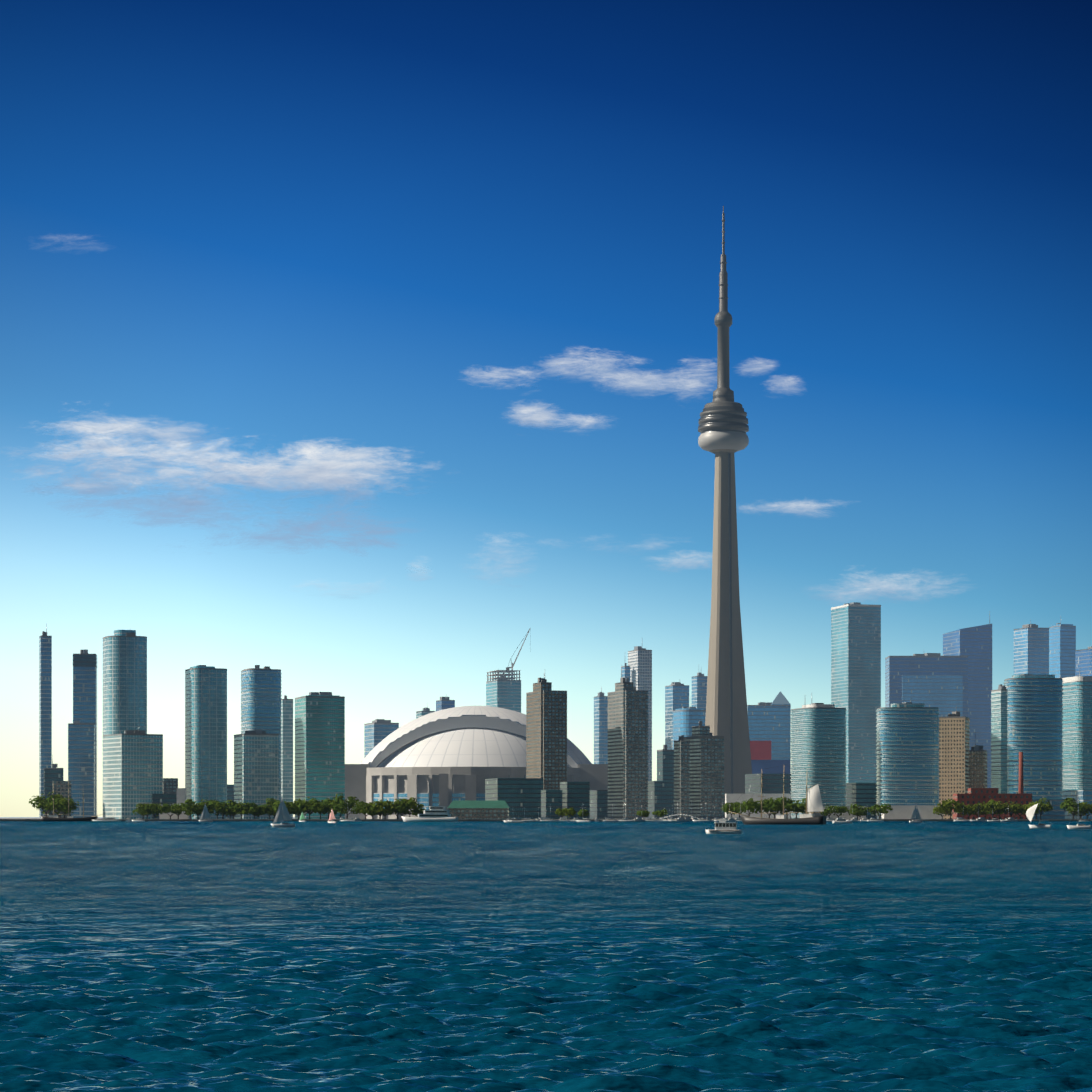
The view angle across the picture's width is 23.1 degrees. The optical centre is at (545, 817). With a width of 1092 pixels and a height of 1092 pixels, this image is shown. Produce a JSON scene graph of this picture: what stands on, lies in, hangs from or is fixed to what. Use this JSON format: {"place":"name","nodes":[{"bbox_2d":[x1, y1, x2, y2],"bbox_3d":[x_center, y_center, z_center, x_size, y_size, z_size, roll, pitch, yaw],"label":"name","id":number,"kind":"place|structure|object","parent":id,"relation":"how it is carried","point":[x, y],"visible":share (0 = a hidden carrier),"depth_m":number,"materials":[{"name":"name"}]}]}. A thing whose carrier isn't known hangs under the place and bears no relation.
{"place":"outdoors","nodes":[
{"label":"outdoors","id":0,"kind":"place"},
{"bbox_2d":[39,624,51,818],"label":"tower","id":1,"kind":"structure","parent":0,"point":[45,700],"depth_m":2409.42,"materials":[{"name":"blue glass"}]},
{"bbox_2d":[68,649,96,817],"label":"tower","id":2,"kind":"structure","parent":0,"point":[82,749],"depth_m":2299.50,"materials":[{"name":"blue glass"}]},
{"bbox_2d":[24,422,215,505],"bbox_3d":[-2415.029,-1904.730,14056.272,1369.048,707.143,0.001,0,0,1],"label":"cloud","id":3,"kind":"structure","parent":0,"point":[96,443],"depth_m":14054.87,"materials":[{"name":"white"}]},
{"bbox_2d":[121,424,194,440],"bbox_3d":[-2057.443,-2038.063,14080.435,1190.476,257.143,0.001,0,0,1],"label":"cloud","id":4,"kind":"structure","parent":0,"point":[168,432],"depth_m":14079.36,"materials":[{"name":"white"}]},
{"bbox_2d":[113,497,210,522],"bbox_3d":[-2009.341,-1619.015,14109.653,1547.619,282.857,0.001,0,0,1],"label":"cloud","id":5,"kind":"structure","parent":0,"point":[187,508],"depth_m":14108.83,"materials":[{"name":"white"}]},
{"bbox_2d":[185,665,226,818],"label":"tower","id":6,"kind":"structure","parent":0,"point":[205,732],"depth_m":2160.42,"materials":[{"name":"teal glass"}]},
{"bbox_2d":[110,442,380,502],"bbox_3d":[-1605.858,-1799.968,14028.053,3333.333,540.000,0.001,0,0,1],"label":"cloud","id":7,"kind":"structure","parent":0,"point":[234,472],"depth_m":14028.24,"materials":[{"name":"white"}]},
{"bbox_2d":[110,487,392,545],"bbox_3d":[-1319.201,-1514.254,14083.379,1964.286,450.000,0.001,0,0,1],"label":"cloud","id":8,"kind":"structure","parent":0,"point":[307,527],"depth_m":14082.50,"materials":[{"name":"white"}]},
{"bbox_2d":[234,665,281,818],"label":"tower","id":9,"kind":"structure","parent":0,"point":[257,761],"depth_m":2172.39,"materials":[{"name":"blue glass"}]},
{"bbox_2d":[281,695,292,818],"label":"tower","id":10,"kind":"structure","parent":0,"point":[287,750],"depth_m":2355.32,"materials":[{"name":"teal glass"}]},
{"bbox_2d":[176,438,422,511],"bbox_3d":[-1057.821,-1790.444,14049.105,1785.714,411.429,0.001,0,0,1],"label":"cloud","id":11,"kind":"structure","parent":0,"point":[336,481],"depth_m":14049.45,"materials":[{"name":"white"}]},
{"bbox_2d":[295,692,344,818],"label":"tower","id":12,"kind":"structure","parent":0,"point":[320,746],"depth_m":2159.49,"materials":[{"name":"green glass"}]},
{"bbox_2d":[364,719,398,757],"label":"tower","id":13,"kind":"structure","parent":0,"point":[376,731],"depth_m":2659.44,"materials":[{"name":"blue glass"}]},
{"bbox_2d":[436,697,454,710],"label":"tower","id":14,"kind":"structure","parent":0,"point":[442,703],"depth_m":2805.56,"materials":[{"name":"blue glass"}]},
{"bbox_2d":[447,801,509,818],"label":"low waterfront building","id":15,"kind":"structure","parent":0,"point":[479,809],"depth_m":2001.24,"materials":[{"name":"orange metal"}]},
{"bbox_2d":[513,404,553,429],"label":"cloud","id":16,"kind":"structure","parent":0,"point":[535,415],"depth_m":14137.83,"materials":[{"name":"white"}]},
{"bbox_2d":[0,821,1091,1091],"bbox_3d":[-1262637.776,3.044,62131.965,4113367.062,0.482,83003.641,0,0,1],"label":"water","id":17,"kind":"structure","parent":0,"point":[502,957],"depth_m":57.18,"materials":[{"name":"liquid"}]},
{"bbox_2d":[41,781,104,820],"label":"tall ship","id":18,"kind":"object","parent":17,"relation":"on","point":[53,817],"visible":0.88,"depth_m":1933.77,"materials":[{"name":"black"}]},
{"bbox_2d":[199,804,212,821],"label":"sailboat","id":19,"kind":"object","parent":17,"relation":"on","point":[205,814],"visible":0.88,"depth_m":1703.33,"materials":[{"name":"white"}]},
{"bbox_2d":[271,797,294,826],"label":"sailboat","id":20,"kind":"object","parent":17,"relation":"on","point":[282,813],"visible":0.81,"depth_m":803.04,"materials":[{"name":"white"}]},
{"bbox_2d":[401,802,457,821],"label":"motor yacht","id":21,"kind":"object","parent":17,"relation":"on","point":[437,814],"visible":0.88,"depth_m":1798.62,"materials":[{"name":"white"}]},
{"bbox_2d":[705,818,741,833],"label":"water taxi","id":22,"kind":"object","parent":17,"relation":"on","point":[722,826],"visible":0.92,"depth_m":488.55,"materials":[{"name":"white"}]},
{"bbox_2d":[728,765,825,824],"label":"tall ship","id":23,"kind":"object","parent":17,"relation":"on","point":[813,800],"visible":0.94,"depth_m":1096.73,"materials":[{"name":"black"}]},
{"bbox_2d":[909,803,922,822],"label":"sailboat","id":24,"kind":"object","parent":17,"relation":"on","point":[915,815],"visible":0.94,"depth_m":1496.81,"materials":[{"name":"white"}]},
{"bbox_2d":[1026,804,1050,827],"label":"sailboat","id":25,"kind":"object","parent":17,"relation":"on","point":[1030,811],"visible":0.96,"depth_m":732.49,"materials":[{"name":"white"}]},
{"bbox_2d":[1067,796,1090,828],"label":"boat","id":26,"kind":"object","parent":17,"relation":"on","point":[1080,826],"visible":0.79,"depth_m":675.78,"materials":[{"name":"white"}]},
{"bbox_2d":[0,817,1091,820],"bbox_3d":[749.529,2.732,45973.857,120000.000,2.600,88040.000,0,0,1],"label":"quay ground","id":27,"kind":"structure","parent":0,"point":[30,818],"depth_m":1962.35,"materials":[{"name":"concrete"}]},
{"bbox_2d":[29,792,59,816],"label":"tree","id":28,"kind":"object","parent":27,"relation":"on","point":[40,800],"visible":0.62,"depth_m":1986.23,"materials":[{"name":"green plant"}]},
{"bbox_2d":[44,755,62,816],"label":"building","id":29,"kind":"structure","parent":27,"relation":"on","point":[52,774],"depth_m":2208.10,"materials":[{"name":"grey glass"}]},
{"bbox_2d":[44,797,74,817],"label":"tree","id":30,"kind":"object","parent":27,"relation":"on","point":[62,804],"visible":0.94,"depth_m":1975.05,"materials":[{"name":"green plant"}]},
{"bbox_2d":[53,781,70,817],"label":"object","id":31,"kind":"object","parent":27,"relation":"on","point":[60,787],"visible":0.39,"depth_m":2128.05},
{"bbox_2d":[103,630,162,818],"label":"tower","id":32,"kind":"structure","parent":27,"relation":"on","point":[132,760],"depth_m":2129.88,"materials":[{"name":"teal glass"}]},
{"bbox_2d":[132,806,152,818],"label":"tree","id":33,"kind":"object","parent":27,"relation":"on","point":[142,811],"visible":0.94,"depth_m":1981.03,"materials":[{"name":"green plant"}]},
{"bbox_2d":[152,794,176,818],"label":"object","id":34,"kind":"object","parent":27,"relation":"on","point":[158,799],"visible":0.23,"depth_m":2106.84,"materials":[{"name":"grey glass"}]},
{"bbox_2d":[157,803,181,818],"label":"tree","id":35,"kind":"object","parent":27,"relation":"on","point":[168,808],"visible":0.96,"depth_m":1978.41,"materials":[{"name":"green plant"}]},
{"bbox_2d":[163,778,177,793],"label":"building","id":36,"kind":"structure","parent":27,"relation":"on","point":[170,785],"depth_m":2206.52,"materials":[{"name":"glass"}]},
{"bbox_2d":[159,788,190,818],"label":"building","id":37,"kind":"structure","parent":27,"relation":"on","point":[181,795],"depth_m":2015.70,"materials":[{"name":"paint"}]},
{"bbox_2d":[182,799,208,818],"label":"tree","id":38,"kind":"object","parent":27,"relation":"on","point":[199,805],"visible":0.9,"depth_m":1972.77,"materials":[{"name":"green plant"}]},
{"bbox_2d":[208,800,235,818],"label":"tree","id":39,"kind":"object","parent":27,"relation":"on","point":[219,806],"visible":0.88,"depth_m":1980.30,"materials":[{"name":"green plant"}]},
{"bbox_2d":[227,785,233,818],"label":"building","id":40,"kind":"structure","parent":27,"relation":"on","point":[230,792],"depth_m":2305.72,"materials":[{"name":"grey glass"}]},
{"bbox_2d":[231,801,252,818],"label":"tree","id":41,"kind":"object","parent":27,"relation":"on","point":[245,807],"visible":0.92,"depth_m":1978.08,"materials":[{"name":"green plant"}]},
{"bbox_2d":[292,797,325,818],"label":"tree","id":42,"kind":"object","parent":27,"relation":"on","point":[305,804],"visible":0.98,"depth_m":1974.62,"materials":[{"name":"green plant"}]},
{"bbox_2d":[329,801,351,817],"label":"tree","id":43,"kind":"object","parent":27,"relation":"on","point":[336,808],"visible":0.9,"depth_m":1978.04,"materials":[{"name":"green plant"}]},
{"bbox_2d":[329,793,358,818],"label":"tree","id":44,"kind":"object","parent":27,"relation":"on","point":[339,799],"visible":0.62,"depth_m":1984.33,"materials":[{"name":"green plant"}]},
{"bbox_2d":[351,800,378,818],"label":"tree","id":45,"kind":"object","parent":27,"relation":"on","point":[356,808],"visible":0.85,"depth_m":1973.13,"materials":[{"name":"green plant"}]},
{"bbox_2d":[363,799,393,818],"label":"tree","id":46,"kind":"object","parent":27,"relation":"on","point":[386,804],"visible":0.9,"depth_m":1969.23,"materials":[{"name":"green plant"}]},
{"bbox_2d":[387,799,408,818],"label":"tree","id":47,"kind":"object","parent":27,"relation":"on","point":[395,803],"visible":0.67,"depth_m":1974.11,"materials":[{"name":"green plant"}]},
{"bbox_2d":[397,797,423,816],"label":"tree","id":48,"kind":"object","parent":27,"relation":"on","point":[411,803],"visible":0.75,"depth_m":1975.86,"materials":[{"name":"green plant"}]},
{"bbox_2d":[439,774,447,809],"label":"stadium pylon","id":49,"kind":"object","parent":27,"relation":"on","point":[443,789],"visible":0.69,"depth_m":2201.62,"materials":[{"name":"concrete"}]},
{"bbox_2d":[345,706,607,818],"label":"domed stadium","id":50,"kind":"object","parent":27,"relation":"on","point":[468,750],"depth_m":2285.39,"materials":[{"name":"grey"}]},
{"bbox_2d":[486,629,529,712],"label":"building with crane","id":51,"kind":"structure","parent":27,"relation":"on","point":[503,691],"depth_m":2757.16,"materials":[{"name":"teal glass"}]},
{"bbox_2d":[485,778,542,818],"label":"building","id":52,"kind":"structure","parent":27,"relation":"on","point":[519,796],"depth_m":2065.03,"materials":[{"name":"grey glass"}]},
{"bbox_2d":[541,790,561,818],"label":"building","id":53,"kind":"structure","parent":27,"relation":"on","point":[553,798],"depth_m":2041.79,"materials":[{"name":"grey glass"}]},
{"bbox_2d":[560,782,589,818],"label":"building","id":54,"kind":"structure","parent":27,"relation":"on","point":[575,795],"depth_m":2061.97,"materials":[{"name":"grey glass"}]},
{"bbox_2d":[590,790,607,818],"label":"building","id":55,"kind":"structure","parent":27,"relation":"on","point":[598,804],"depth_m":2200.92,"materials":[{"name":"grey glass"}]},
{"bbox_2d":[648,781,673,818],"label":"building","id":56,"kind":"structure","parent":27,"relation":"on","point":[660,795],"depth_m":2250.92,"materials":[{"name":"grey glass"}]},
{"bbox_2d":[698,206,751,817],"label":"observation tower","id":57,"kind":"structure","parent":27,"relation":"on","point":[723,427],"depth_m":2403.07,"materials":[{"name":"concrete"}]},
{"bbox_2d":[721,802,739,817],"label":"tree","id":58,"kind":"object","parent":27,"relation":"on","point":[726,808],"visible":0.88,"depth_m":1981.63,"materials":[{"name":"green plant"}]},
{"bbox_2d":[733,798,760,815],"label":"tree","id":59,"kind":"object","parent":27,"relation":"on","point":[751,805],"visible":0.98,"depth_m":1970.06,"materials":[{"name":"green plant"}]},
{"bbox_2d":[725,794,789,818],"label":"low building","id":60,"kind":"structure","parent":27,"relation":"on","point":[732,798],"depth_m":2097.60,"materials":[{"name":"paint"}]},
{"bbox_2d":[745,773,790,818],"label":"building","id":61,"kind":"structure","parent":27,"relation":"on","point":[772,783],"depth_m":2300.97,"materials":[{"name":"grey glass"}]},
{"bbox_2d":[747,691,790,759],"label":"skyscraper","id":62,"kind":"structure","parent":27,"relation":"on","point":[769,721],"depth_m":2696.58,"materials":[{"name":"glass"}]},
{"bbox_2d":[757,797,785,817],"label":"tree","id":63,"kind":"object","parent":27,"relation":"on","point":[773,807],"visible":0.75,"depth_m":1975.61,"materials":[{"name":"green plant"}]},
{"bbox_2d":[776,798,802,818],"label":"tree","id":64,"kind":"object","parent":27,"relation":"on","point":[789,808],"visible":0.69,"depth_m":1976.96,"materials":[{"name":"green plant"}]},
{"bbox_2d":[779,797,805,817],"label":"tree","id":65,"kind":"object","parent":27,"relation":"on","point":[800,805],"visible":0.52,"depth_m":1979.24,"materials":[{"name":"green plant"}]},
{"bbox_2d":[790,703,846,818],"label":"condo","id":66,"kind":"structure","parent":27,"relation":"on","point":[818,737],"depth_m":2062.61,"materials":[{"name":"teal glass"}]},
{"bbox_2d":[848,804,866,818],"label":"tree","id":67,"kind":"object","parent":27,"relation":"on","point":[853,808],"visible":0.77,"depth_m":1974.84,"materials":[{"name":"green plant"}]},
{"bbox_2d":[846,783,876,818],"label":"building","id":68,"kind":"structure","parent":27,"relation":"on","point":[863,794],"depth_m":2098.51,"materials":[{"name":"teal glass"}]},
{"bbox_2d":[809,805,943,818],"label":"white terminal","id":69,"kind":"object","parent":27,"relation":"on","point":[905,812],"visible":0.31,"depth_m":1990.89,"materials":[{"name":"paint"}]},
{"bbox_2d":[866,803,892,818],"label":"tree","id":70,"kind":"object","parent":27,"relation":"on","point":[877,809],"visible":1,"depth_m":1967.94,"materials":[{"name":"green plant"}]},
{"bbox_2d":[876,700,938,818],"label":"condo","id":71,"kind":"structure","parent":27,"relation":"on","point":[907,752],"depth_m":2055.75,"materials":[{"name":"blue glass"}]},
{"bbox_2d":[885,653,967,716],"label":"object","id":72,"kind":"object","parent":27,"relation":"on","point":[939,681],"visible":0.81,"depth_m":2892.93,"materials":[{"name":"blue glass"}]},
{"bbox_2d":[934,799,963,818],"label":"tree","id":73,"kind":"object","parent":27,"relation":"on","point":[946,804],"visible":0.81,"depth_m":1966.20,"materials":[{"name":"green plant"}]},
{"bbox_2d":[939,705,986,818],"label":"beige hotel","id":74,"kind":"object","parent":27,"relation":"on","point":[962,767],"visible":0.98,"depth_m":2048.21,"materials":[{"name":"concrete"}]},
{"bbox_2d":[954,805,974,818],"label":"tree","id":75,"kind":"object","parent":27,"relation":"on","point":[964,809],"visible":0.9,"depth_m":1965.47,"materials":[{"name":"green plant"}]},
{"bbox_2d":[943,620,991,787],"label":"slanted tower","id":76,"kind":"structure","parent":27,"relation":"on","point":[974,644],"depth_m":2998.59,"materials":[{"name":"blue glass"}]},
{"bbox_2d":[973,802,994,818],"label":"tree","id":77,"kind":"object","parent":27,"relation":"on","point":[984,810],"visible":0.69,"depth_m":1971.94,"materials":[{"name":"green plant"}]},
{"bbox_2d":[953,752,1031,818],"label":"building with chimney","id":78,"kind":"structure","parent":27,"relation":"on","point":[973,796],"depth_m":2004.93,"materials":[{"name":"brick"}]},
{"bbox_2d":[987,801,1010,818],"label":"tree","id":79,"kind":"object","parent":27,"relation":"on","point":[1000,806],"visible":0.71,"depth_m":1969.98,"materials":[{"name":"green plant"}]},
{"bbox_2d":[1001,801,1021,817],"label":"tree","id":80,"kind":"object","parent":27,"relation":"on","point":[1015,808],"visible":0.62,"depth_m":1972.58,"materials":[{"name":"green plant"}]},
{"bbox_2d":[991,674,1062,798],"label":"condo","id":81,"kind":"structure","parent":27,"relation":"on","point":[1026,715],"depth_m":2044.44,"materials":[{"name":"blue glass"}]},
{"bbox_2d":[1023,798,1052,818],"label":"tree","id":82,"kind":"object","parent":27,"relation":"on","point":[1042,806],"visible":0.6,"depth_m":1967.97,"materials":[{"name":"green plant"}]},
{"bbox_2d":[1032,799,1064,818],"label":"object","id":83,"kind":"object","parent":27,"relation":"on","point":[1056,812],"visible":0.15,"depth_m":2031.38,"materials":[{"name":"blue glass"}]},
{"bbox_2d":[1060,798,1085,818],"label":"tree","id":84,"kind":"object","parent":27,"relation":"on","point":[1070,805],"visible":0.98,"depth_m":1967.16,"materials":[{"name":"green plant"}]},
{"bbox_2d":[1062,676,1091,789],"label":"condo","id":85,"kind":"structure","parent":27,"relation":"on","point":[1077,733],"depth_m":2096.56,"materials":[{"name":"teal glass"}]},
{"bbox_2d":[1062,790,1091,818],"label":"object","id":86,"kind":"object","parent":27,"relation":"on","point":[1085,796],"visible":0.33,"depth_m":2042.50,"materials":[{"name":"blue glass"}]},
{"bbox_2d":[0,0,1091,816],"label":"sky","id":87,"kind":"structure","parent":0,"point":[285,225],"materials":[{"name":"blue"}]},
{"bbox_2d":[526,678,566,789],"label":"brown tower","id":88,"kind":"structure","parent":0,"point":[546,732],"depth_m":2154.58,"materials":[{"name":"concrete"}]},
{"bbox_2d":[516,358,609,386],"bbox_3d":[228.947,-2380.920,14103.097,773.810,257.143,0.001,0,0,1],"label":"cloud","id":89,"kind":"structure","parent":0,"point":[594,367],"depth_m":14103.34,"materials":[{"name":"white"}]},
{"bbox_2d":[594,686,607,763],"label":"tower","id":90,"kind":"structure","parent":0,"point":[600,728],"depth_m":2801.74,"materials":[{"name":"blue glass"}]},
{"bbox_2d":[608,671,647,818],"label":"brown tower","id":91,"kind":"structure","parent":0,"point":[627,746],"depth_m":2153.55,"materials":[{"name":"concrete"}]},
{"bbox_2d":[603,371,663,390],"bbox_3d":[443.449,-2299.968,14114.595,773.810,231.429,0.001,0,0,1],"label":"cloud","id":92,"kind":"structure","parent":0,"point":[643,383],"depth_m":14113.69,"materials":[{"name":"white"}]},
{"bbox_2d":[621,646,651,780],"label":"tower","id":93,"kind":"structure","parent":0,"point":[637,671],"depth_m":2702.45,"materials":[{"name":"glass"}]},
{"bbox_2d":[657,745,673,780],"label":"block","id":94,"kind":"structure","parent":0,"point":[665,764],"depth_m":2300.70,"materials":[{"name":"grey glass"}]},
{"bbox_2d":[665,682,688,749],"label":"tower","id":95,"kind":"structure","parent":0,"point":[676,695],"depth_m":2802.61,"materials":[{"name":"blue glass"}]},
{"bbox_2d":[673,707,705,749],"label":"tower","id":96,"kind":"structure","parent":0,"point":[685,719],"depth_m":2603.55,"materials":[{"name":"glass"}]},
{"bbox_2d":[674,374,707,395],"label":"cloud","id":97,"kind":"structure","parent":0,"point":[689,384],"depth_m":14154.35,"materials":[{"name":"white"}]},
{"bbox_2d":[674,721,723,818],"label":"brown tower","id":98,"kind":"structure","parent":0,"point":[699,769],"depth_m":2156.61,"materials":[{"name":"concrete"}]},
{"bbox_2d":[692,673,707,709],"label":"tower","id":99,"kind":"structure","parent":0,"point":[699,688],"depth_m":2899.81,"materials":[{"name":"blue glass"}]},
{"bbox_2d":[750,741,790,773],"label":"building","id":100,"kind":"structure","parent":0,"point":[761,760],"depth_m":2498.63,"materials":[{"name":"red"}]},
{"bbox_2d":[776,503,816,512],"bbox_3d":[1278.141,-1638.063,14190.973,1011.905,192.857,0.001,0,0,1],"label":"cloud","id":101,"kind":"structure","parent":0,"point":[793,505],"depth_m":14189.62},
{"bbox_2d":[831,602,880,782],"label":"tower","id":102,"kind":"structure","parent":0,"point":[856,660],"depth_m":2650.41,"materials":[{"name":"teal glass"}]},
{"bbox_2d":[841,581,910,594],"bbox_3d":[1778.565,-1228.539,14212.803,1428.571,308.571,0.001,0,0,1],"label":"cloud","id":103,"kind":"structure","parent":0,"point":[872,586],"depth_m":14212.82,"materials":[{"name":"white"}]},
{"bbox_2d":[1014,619,1048,674],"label":"tower","id":104,"kind":"structure","parent":0,"point":[1031,648],"depth_m":2897.06,"materials":[{"name":"blue glass"}]},
{"bbox_2d":[1049,623,1075,677],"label":"tower","id":105,"kind":"structure","parent":0,"point":[1062,643],"depth_m":2945.17,"materials":[{"name":"glass"}]},
{"bbox_2d":[1075,646,1091,675],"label":"tower","id":106,"kind":"structure","parent":0,"point":[1083,662],"depth_m":2808.72,"materials":[{"name":"blue glass"}]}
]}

